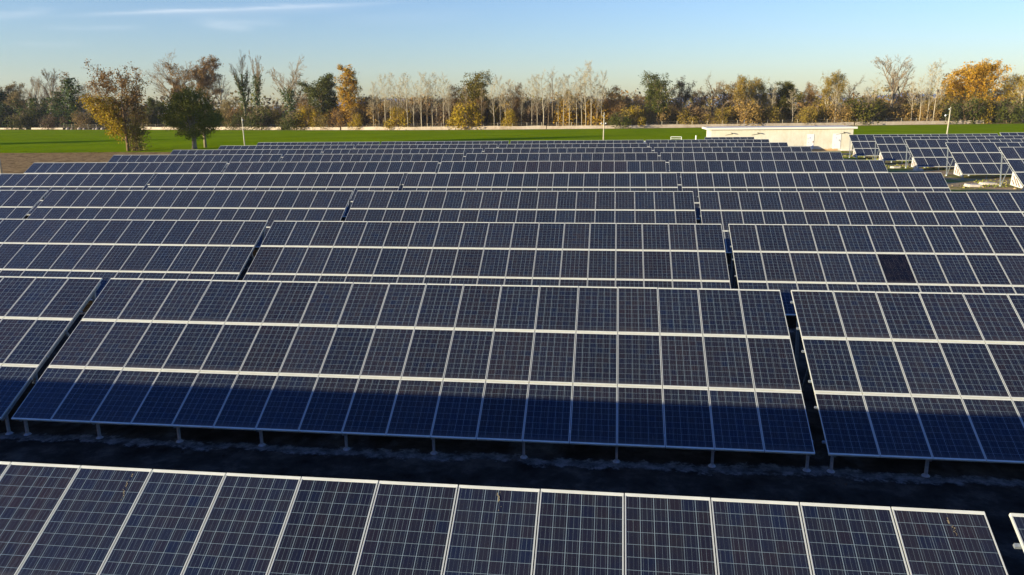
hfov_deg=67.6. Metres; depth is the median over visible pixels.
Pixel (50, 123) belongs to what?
bush
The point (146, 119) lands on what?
bush
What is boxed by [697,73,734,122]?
tree
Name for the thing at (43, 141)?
green field
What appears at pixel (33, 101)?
tree
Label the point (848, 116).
bush
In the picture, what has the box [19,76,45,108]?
tree
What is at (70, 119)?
bush
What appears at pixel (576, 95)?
poplar
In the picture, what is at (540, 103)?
bush
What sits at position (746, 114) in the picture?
bush
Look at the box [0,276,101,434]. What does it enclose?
solar panel table
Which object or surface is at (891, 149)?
solar panel table
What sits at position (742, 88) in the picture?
tree
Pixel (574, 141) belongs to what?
solar panel table
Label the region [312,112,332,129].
bush
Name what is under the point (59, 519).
solar panel table
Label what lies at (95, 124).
bush
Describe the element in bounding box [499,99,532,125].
bush
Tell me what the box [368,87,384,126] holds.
poplar
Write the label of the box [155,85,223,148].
round tree
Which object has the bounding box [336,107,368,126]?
bush
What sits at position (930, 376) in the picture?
solar panel table
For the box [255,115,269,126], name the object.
bush
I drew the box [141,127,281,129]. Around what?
field wall
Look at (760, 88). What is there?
tree
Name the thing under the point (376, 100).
tree
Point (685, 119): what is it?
bush
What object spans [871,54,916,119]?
tree
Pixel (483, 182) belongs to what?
solar panel table
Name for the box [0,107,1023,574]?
ground
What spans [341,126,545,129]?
field wall
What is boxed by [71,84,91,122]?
tree
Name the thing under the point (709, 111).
bush
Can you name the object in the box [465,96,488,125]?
tree
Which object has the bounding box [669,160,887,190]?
solar panel table
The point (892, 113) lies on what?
bush
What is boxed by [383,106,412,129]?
bush
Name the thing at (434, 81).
poplar
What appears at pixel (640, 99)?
tree
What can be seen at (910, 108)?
bush
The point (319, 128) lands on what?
field wall
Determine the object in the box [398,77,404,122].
poplar
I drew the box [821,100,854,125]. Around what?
bush
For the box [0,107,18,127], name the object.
bush
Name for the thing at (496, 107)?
bush
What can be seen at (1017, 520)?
solar panel table
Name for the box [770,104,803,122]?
bush
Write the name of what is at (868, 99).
tree
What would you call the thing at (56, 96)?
tree
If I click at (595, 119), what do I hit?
bush
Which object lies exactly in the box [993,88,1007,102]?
tree
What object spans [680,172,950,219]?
solar panel table
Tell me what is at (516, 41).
sky
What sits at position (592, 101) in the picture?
poplar
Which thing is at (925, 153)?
solar panel table
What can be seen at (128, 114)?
bush
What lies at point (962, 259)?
solar panel table
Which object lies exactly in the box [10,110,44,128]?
bush
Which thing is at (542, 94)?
poplar
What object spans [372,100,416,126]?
bush
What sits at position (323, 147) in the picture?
solar panel table
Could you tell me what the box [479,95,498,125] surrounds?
bush
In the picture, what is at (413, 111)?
poplar
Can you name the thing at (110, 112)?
autumn tree
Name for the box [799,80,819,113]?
tree
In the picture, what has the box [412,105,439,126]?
bush
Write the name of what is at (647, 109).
bush
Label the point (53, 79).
tree
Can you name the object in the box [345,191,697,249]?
solar panel table
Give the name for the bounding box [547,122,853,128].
field wall
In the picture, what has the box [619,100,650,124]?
bush
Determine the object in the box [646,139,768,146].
solar panel table
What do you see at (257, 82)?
tree
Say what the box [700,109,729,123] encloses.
bush
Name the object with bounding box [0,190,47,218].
solar panel table
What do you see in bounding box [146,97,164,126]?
tree
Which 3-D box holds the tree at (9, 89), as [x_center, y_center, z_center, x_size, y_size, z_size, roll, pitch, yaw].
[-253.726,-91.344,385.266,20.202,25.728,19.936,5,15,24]
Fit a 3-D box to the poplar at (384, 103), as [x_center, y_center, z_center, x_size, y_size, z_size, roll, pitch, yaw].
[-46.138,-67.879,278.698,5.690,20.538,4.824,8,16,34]
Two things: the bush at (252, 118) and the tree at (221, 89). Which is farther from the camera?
the tree at (221, 89)
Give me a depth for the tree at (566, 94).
275.82 m
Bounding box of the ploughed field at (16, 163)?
[0,152,170,173]
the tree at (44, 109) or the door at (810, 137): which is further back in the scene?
the tree at (44, 109)
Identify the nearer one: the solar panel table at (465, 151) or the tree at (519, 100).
the solar panel table at (465, 151)
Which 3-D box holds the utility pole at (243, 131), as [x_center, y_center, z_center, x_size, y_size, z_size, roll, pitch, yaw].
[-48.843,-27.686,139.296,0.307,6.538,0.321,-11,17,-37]
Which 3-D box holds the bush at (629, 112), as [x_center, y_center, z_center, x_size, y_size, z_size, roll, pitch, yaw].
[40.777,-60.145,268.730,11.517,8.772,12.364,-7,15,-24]
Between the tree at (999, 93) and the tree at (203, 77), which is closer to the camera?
the tree at (999, 93)
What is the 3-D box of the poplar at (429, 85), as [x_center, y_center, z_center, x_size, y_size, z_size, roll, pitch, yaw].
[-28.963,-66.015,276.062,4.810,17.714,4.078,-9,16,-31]
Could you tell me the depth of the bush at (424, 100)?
294.02 m
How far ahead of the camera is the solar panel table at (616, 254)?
29.28 m
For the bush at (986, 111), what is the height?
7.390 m
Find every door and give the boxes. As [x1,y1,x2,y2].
[807,134,813,148]
[832,133,840,148]
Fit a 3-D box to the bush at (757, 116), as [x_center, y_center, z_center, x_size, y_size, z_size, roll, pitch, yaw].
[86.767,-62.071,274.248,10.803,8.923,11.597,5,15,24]
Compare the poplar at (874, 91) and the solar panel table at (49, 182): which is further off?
the poplar at (874, 91)
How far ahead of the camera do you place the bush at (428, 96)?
294.68 m
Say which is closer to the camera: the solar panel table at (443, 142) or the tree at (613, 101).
the solar panel table at (443, 142)
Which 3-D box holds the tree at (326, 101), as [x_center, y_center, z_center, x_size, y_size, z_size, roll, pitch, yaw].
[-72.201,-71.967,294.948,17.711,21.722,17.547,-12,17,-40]
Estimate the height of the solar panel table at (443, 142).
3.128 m
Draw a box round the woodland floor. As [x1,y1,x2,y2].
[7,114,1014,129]
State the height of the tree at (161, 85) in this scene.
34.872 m
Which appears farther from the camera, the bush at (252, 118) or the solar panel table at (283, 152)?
the bush at (252, 118)
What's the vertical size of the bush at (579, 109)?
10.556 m
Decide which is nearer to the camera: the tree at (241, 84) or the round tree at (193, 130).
the round tree at (193, 130)
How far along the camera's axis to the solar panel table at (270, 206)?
42.45 m
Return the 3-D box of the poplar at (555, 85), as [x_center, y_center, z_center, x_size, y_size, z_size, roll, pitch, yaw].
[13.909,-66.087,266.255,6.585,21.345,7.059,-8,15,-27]
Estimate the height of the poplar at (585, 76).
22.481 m
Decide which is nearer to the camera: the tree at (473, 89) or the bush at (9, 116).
the tree at (473, 89)
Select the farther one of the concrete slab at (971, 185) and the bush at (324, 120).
the bush at (324, 120)
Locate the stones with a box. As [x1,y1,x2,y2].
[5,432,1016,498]
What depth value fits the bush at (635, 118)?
264.78 m
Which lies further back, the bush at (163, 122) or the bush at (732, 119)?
the bush at (163, 122)
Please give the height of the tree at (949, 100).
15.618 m
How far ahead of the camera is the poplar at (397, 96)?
278.63 m
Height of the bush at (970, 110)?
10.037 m
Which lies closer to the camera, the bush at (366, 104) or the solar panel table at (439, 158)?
the solar panel table at (439, 158)
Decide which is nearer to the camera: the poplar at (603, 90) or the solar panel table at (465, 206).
the solar panel table at (465, 206)
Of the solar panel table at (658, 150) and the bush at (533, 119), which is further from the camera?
the bush at (533, 119)
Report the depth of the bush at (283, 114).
311.20 m
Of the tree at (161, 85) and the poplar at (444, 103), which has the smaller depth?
the poplar at (444, 103)
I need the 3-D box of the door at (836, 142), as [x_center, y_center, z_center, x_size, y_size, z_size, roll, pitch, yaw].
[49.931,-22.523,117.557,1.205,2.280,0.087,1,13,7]
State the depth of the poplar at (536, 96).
269.59 m
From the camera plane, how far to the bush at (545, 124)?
280.44 m
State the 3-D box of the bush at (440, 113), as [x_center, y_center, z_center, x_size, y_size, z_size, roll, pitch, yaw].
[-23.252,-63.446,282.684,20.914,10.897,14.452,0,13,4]
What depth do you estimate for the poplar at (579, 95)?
266.87 m
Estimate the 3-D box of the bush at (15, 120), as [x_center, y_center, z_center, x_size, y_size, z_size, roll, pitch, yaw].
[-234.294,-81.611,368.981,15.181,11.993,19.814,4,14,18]
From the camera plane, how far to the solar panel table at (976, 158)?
66.37 m
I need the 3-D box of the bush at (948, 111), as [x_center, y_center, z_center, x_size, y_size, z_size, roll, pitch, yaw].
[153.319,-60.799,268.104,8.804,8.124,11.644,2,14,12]
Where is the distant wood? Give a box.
[9,79,1022,125]
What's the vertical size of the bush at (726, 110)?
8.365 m
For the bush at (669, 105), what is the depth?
279.36 m
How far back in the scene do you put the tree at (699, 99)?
285.58 m
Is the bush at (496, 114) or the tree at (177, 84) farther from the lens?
the tree at (177, 84)
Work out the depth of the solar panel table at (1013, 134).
97.41 m
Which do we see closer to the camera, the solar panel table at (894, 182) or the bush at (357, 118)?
the solar panel table at (894, 182)
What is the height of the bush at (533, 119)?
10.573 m
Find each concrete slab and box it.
[964,183,981,186]
[979,182,996,184]
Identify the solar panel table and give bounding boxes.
[0,173,154,214]
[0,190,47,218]
[0,219,267,312]
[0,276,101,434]
[0,461,1007,574]
[11,278,814,471]
[23,162,227,189]
[27,190,352,247]
[108,154,281,172]
[146,173,403,216]
[170,149,322,161]
[218,145,353,153]
[224,161,437,190]
[243,221,730,310]
[257,142,379,148]
[281,153,463,172]
[323,148,482,160]
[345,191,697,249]
[355,144,496,152]
[381,141,508,147]
[402,173,677,217]
[438,161,665,190]
[465,153,657,172]
[484,147,651,160]
[499,143,646,152]
[510,140,643,146]
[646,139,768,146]
[649,142,787,152]
[654,146,811,160]
[660,152,843,172]
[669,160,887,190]
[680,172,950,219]
[697,191,1023,252]
[705,137,753,139]
[728,224,1023,325]
[790,290,1023,477]
[849,134,997,158]
[874,136,1023,163]
[905,139,1023,169]
[945,142,1023,178]
[999,147,1023,190]
[1000,132,1023,135]
[1009,513,1023,550]
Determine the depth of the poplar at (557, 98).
268.16 m
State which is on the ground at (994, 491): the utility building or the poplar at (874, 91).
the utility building
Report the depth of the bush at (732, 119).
279.87 m
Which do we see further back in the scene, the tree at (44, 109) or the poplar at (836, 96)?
the tree at (44, 109)
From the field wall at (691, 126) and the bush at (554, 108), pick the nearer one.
the field wall at (691, 126)
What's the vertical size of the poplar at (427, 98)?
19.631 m
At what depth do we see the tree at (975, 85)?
269.92 m
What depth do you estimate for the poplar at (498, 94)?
271.14 m
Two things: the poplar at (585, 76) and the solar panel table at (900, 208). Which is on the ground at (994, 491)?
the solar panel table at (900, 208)
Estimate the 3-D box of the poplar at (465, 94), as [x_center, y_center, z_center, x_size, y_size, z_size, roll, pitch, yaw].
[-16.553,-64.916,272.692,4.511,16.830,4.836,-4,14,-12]
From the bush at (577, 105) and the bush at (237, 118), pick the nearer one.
the bush at (577, 105)
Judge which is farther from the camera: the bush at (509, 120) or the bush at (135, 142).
the bush at (509, 120)
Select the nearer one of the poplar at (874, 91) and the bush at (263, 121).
the poplar at (874, 91)
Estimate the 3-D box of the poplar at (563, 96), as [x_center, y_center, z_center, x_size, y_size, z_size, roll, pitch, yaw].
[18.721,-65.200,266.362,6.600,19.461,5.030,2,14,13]
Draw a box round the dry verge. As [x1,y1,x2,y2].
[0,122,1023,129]
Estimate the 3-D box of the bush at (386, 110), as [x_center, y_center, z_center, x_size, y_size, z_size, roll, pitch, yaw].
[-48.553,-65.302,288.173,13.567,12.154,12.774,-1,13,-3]
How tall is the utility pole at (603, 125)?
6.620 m
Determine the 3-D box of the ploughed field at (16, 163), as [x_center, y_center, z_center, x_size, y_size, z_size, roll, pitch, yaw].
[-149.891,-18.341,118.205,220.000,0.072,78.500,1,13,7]
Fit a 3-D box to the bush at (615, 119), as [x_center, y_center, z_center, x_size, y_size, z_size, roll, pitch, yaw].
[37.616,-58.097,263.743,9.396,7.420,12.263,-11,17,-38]
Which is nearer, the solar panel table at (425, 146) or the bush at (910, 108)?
the solar panel table at (425, 146)
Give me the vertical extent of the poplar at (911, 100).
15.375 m
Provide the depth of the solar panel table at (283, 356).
18.30 m
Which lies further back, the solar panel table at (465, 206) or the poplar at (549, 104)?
the poplar at (549, 104)
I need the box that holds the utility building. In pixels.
[702,120,857,150]
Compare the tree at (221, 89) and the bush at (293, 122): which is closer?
the bush at (293, 122)
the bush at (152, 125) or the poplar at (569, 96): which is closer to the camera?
the poplar at (569, 96)
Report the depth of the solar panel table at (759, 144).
91.53 m
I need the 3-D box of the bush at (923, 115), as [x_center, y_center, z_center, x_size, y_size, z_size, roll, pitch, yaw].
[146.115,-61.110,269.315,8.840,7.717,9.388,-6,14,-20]
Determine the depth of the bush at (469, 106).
270.15 m
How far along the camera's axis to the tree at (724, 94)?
279.40 m
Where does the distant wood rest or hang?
on the ground at (994, 491)
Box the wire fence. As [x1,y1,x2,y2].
[40,116,1021,127]
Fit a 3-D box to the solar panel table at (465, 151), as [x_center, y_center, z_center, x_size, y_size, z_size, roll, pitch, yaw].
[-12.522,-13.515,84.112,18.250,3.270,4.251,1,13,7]
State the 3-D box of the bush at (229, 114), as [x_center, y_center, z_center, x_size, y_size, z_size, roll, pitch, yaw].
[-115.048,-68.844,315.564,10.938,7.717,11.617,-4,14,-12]
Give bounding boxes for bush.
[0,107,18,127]
[2,108,48,129]
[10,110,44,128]
[38,112,69,129]
[52,112,76,128]
[70,110,94,128]
[82,113,107,128]
[107,104,138,127]
[122,118,150,150]
[126,110,152,126]
[148,117,160,126]
[161,110,189,128]
[221,112,249,129]
[222,113,241,126]
[227,104,254,126]
[239,106,277,129]
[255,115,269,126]
[265,103,285,126]
[274,112,300,129]
[278,109,293,126]
[279,111,303,129]
[292,102,318,129]
[307,108,325,126]
[308,106,348,126]
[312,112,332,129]
[327,110,350,129]
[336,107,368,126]
[348,112,363,129]
[358,94,386,126]
[364,94,404,125]
[365,98,396,126]
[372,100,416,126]
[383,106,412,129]
[394,96,434,124]
[400,95,437,109]
[401,102,434,126]
[410,95,446,111]
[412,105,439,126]
[423,102,455,126]
[445,100,472,129]
[449,98,484,129]
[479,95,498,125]
[483,95,509,125]
[487,100,515,125]
[496,94,529,125]
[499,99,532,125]
[500,108,518,128]
[504,100,559,126]
[514,94,559,125]
[527,95,557,121]
[538,105,555,127]
[545,101,560,125]
[549,93,582,125]
[555,96,588,125]
[555,102,598,125]
[577,96,612,125]
[606,109,631,128]
[618,105,644,124]
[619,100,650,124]
[626,104,646,127]
[630,98,662,124]
[644,108,670,124]
[659,105,679,124]
[660,99,690,123]
[674,103,714,123]
[675,107,700,124]
[700,103,714,123]
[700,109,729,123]
[712,104,736,123]
[731,106,742,123]
[732,97,766,125]
[737,106,768,123]
[758,104,785,122]
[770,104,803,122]
[794,104,818,124]
[802,97,837,122]
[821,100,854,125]
[836,100,865,122]
[843,96,888,124]
[867,99,889,121]
[879,100,916,121]
[895,101,919,120]
[904,99,931,120]
[914,105,944,121]
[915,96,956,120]
[935,103,961,122]
[939,99,974,120]
[941,98,986,123]
[951,96,989,119]
[969,98,995,123]
[975,105,1008,122]
[989,97,1023,123]
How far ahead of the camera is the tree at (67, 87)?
356.51 m
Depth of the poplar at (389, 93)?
281.40 m
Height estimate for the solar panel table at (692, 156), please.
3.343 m
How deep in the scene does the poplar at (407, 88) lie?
274.26 m
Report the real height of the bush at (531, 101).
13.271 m
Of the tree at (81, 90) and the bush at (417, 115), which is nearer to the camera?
the bush at (417, 115)
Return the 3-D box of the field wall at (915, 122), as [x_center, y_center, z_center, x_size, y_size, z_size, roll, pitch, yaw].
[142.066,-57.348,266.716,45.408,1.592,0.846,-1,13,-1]
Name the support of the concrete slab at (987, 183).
on the ground at (994, 491)
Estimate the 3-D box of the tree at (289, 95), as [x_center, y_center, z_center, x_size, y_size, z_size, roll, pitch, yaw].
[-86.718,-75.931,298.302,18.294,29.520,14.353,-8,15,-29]
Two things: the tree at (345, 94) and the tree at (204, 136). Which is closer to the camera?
the tree at (204, 136)
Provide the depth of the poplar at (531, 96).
269.66 m
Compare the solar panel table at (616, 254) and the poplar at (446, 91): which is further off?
the poplar at (446, 91)
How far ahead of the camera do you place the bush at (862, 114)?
265.48 m
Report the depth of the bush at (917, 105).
284.22 m
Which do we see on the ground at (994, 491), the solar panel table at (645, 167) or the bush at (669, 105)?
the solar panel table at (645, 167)
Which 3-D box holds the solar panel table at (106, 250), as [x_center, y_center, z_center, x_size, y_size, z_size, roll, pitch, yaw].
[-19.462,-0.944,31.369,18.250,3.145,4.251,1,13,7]
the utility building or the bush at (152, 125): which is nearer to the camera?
the utility building
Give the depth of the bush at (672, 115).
272.05 m
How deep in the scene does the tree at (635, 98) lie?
289.66 m
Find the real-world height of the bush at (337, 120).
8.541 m
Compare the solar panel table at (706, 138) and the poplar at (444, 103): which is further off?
the poplar at (444, 103)
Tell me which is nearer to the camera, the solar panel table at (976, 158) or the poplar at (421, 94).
the solar panel table at (976, 158)
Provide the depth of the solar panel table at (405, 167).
63.60 m
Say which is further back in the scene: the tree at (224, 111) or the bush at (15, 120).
the bush at (15, 120)
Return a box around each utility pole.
[241,117,244,145]
[601,112,605,139]
[945,107,950,133]
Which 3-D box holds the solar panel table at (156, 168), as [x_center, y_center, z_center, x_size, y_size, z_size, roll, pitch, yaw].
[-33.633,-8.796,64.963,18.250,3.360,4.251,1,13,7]
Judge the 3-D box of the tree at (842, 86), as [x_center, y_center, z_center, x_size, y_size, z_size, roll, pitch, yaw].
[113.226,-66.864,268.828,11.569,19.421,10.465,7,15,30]
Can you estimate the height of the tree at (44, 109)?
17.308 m
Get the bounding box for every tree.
[0,81,24,127]
[0,86,11,127]
[2,89,29,127]
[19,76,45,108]
[24,94,42,128]
[36,68,65,110]
[37,94,50,127]
[43,72,87,128]
[43,87,78,128]
[64,102,89,120]
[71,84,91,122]
[75,58,151,150]
[139,48,216,109]
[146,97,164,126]
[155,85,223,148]
[162,54,225,106]
[165,76,196,107]
[179,101,223,147]
[201,68,229,108]
[218,96,242,123]
[229,49,252,126]
[245,51,264,121]
[266,102,281,115]
[267,57,308,126]
[293,72,340,117]
[294,92,319,111]
[325,64,367,126]
[359,96,376,126]
[366,95,387,120]
[442,82,470,117]
[451,71,493,114]
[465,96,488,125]
[504,81,525,124]
[560,88,577,113]
[580,95,596,117]
[597,84,631,124]
[625,92,642,105]
[631,94,651,108]
[638,70,683,124]
[670,76,696,112]
[691,87,708,107]
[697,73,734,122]
[711,82,740,122]
[723,73,763,107]
[743,95,775,111]
[747,76,772,120]
[767,81,804,122]
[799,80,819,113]
[817,69,850,122]
[834,75,863,106]
[860,95,878,111]
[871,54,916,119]
[889,88,914,109]
[914,88,933,100]
[936,82,967,106]
[937,57,1015,106]
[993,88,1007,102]
[999,73,1023,121]
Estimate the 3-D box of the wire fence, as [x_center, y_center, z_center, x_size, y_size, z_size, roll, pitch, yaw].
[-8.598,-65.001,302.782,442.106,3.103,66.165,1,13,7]
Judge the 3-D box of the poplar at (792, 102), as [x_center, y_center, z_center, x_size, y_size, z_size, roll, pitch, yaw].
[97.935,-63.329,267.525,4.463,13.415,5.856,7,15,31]
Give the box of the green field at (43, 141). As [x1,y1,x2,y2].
[0,124,1023,152]
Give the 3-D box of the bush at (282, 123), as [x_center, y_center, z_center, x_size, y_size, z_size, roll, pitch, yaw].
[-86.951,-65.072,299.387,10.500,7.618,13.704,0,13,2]
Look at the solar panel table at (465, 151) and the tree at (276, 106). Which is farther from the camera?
the tree at (276, 106)
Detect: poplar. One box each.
[367,81,376,125]
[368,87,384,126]
[377,74,391,126]
[384,73,395,118]
[392,78,402,123]
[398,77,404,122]
[400,72,411,126]
[408,81,423,126]
[413,72,428,126]
[422,75,432,122]
[426,81,437,126]
[430,73,441,126]
[436,71,453,125]
[442,78,452,119]
[460,84,468,115]
[479,87,485,123]
[486,76,498,125]
[493,77,504,124]
[499,85,509,124]
[505,80,516,112]
[519,84,527,125]
[525,76,542,125]
[531,72,549,125]
[531,74,541,125]
[544,69,558,125]
[544,82,553,125]
[553,77,563,125]
[556,75,573,125]
[561,74,576,125]
[564,71,585,125]
[572,63,594,124]
[572,66,586,125]
[583,60,599,124]
[590,73,603,123]
[597,70,608,120]
[767,83,778,111]
[786,88,797,122]
[830,80,843,122]
[863,78,883,121]
[906,80,918,120]
[915,74,927,120]
[925,61,940,120]
[926,60,953,120]
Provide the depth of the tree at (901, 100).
287.54 m
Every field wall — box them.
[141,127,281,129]
[290,127,339,129]
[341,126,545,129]
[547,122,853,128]
[855,120,983,124]
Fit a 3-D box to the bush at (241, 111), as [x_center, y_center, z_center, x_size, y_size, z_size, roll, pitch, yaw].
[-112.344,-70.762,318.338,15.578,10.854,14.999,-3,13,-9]
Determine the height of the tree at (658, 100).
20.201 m
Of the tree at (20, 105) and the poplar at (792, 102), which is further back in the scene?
the tree at (20, 105)
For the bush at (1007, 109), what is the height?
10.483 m
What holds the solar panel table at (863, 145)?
on the ground at (994, 491)
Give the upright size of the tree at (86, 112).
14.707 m
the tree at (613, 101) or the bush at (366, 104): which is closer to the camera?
the tree at (613, 101)
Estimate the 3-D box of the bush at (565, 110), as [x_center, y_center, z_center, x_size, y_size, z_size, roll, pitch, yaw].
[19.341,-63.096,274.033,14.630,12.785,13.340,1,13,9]
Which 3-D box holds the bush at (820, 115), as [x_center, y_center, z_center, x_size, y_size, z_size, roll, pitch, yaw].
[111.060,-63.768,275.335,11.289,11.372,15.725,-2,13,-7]
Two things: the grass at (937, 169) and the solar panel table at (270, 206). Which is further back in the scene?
the grass at (937, 169)
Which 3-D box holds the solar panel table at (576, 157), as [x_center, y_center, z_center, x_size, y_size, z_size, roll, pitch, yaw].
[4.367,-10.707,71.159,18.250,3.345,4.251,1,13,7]
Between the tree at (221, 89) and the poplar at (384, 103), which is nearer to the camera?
the poplar at (384, 103)
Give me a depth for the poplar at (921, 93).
265.48 m
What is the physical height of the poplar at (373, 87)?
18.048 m
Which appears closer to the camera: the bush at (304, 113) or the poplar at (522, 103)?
the poplar at (522, 103)
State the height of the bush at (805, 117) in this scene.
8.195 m
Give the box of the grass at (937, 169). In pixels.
[843,153,1018,188]
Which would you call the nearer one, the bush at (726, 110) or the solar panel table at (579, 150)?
the solar panel table at (579, 150)
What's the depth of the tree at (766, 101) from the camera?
287.14 m
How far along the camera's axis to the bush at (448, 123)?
271.76 m
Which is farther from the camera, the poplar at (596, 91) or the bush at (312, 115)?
the bush at (312, 115)
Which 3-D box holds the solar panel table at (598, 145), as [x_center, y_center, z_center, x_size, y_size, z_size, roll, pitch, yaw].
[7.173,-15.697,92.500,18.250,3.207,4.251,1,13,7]
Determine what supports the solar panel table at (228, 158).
on the ground at (994, 491)
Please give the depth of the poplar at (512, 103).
270.57 m
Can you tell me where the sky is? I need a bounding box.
[0,0,1023,110]
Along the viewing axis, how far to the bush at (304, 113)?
293.39 m
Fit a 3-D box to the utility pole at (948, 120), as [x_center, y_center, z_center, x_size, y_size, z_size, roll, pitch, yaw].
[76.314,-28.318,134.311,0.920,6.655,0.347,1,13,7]
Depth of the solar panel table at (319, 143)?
109.19 m
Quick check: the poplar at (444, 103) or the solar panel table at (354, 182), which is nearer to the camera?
the solar panel table at (354, 182)
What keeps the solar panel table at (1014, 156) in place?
on the ground at (994, 491)
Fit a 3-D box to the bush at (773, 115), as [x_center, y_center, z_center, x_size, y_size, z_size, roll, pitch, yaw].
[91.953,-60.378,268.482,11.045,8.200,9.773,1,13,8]

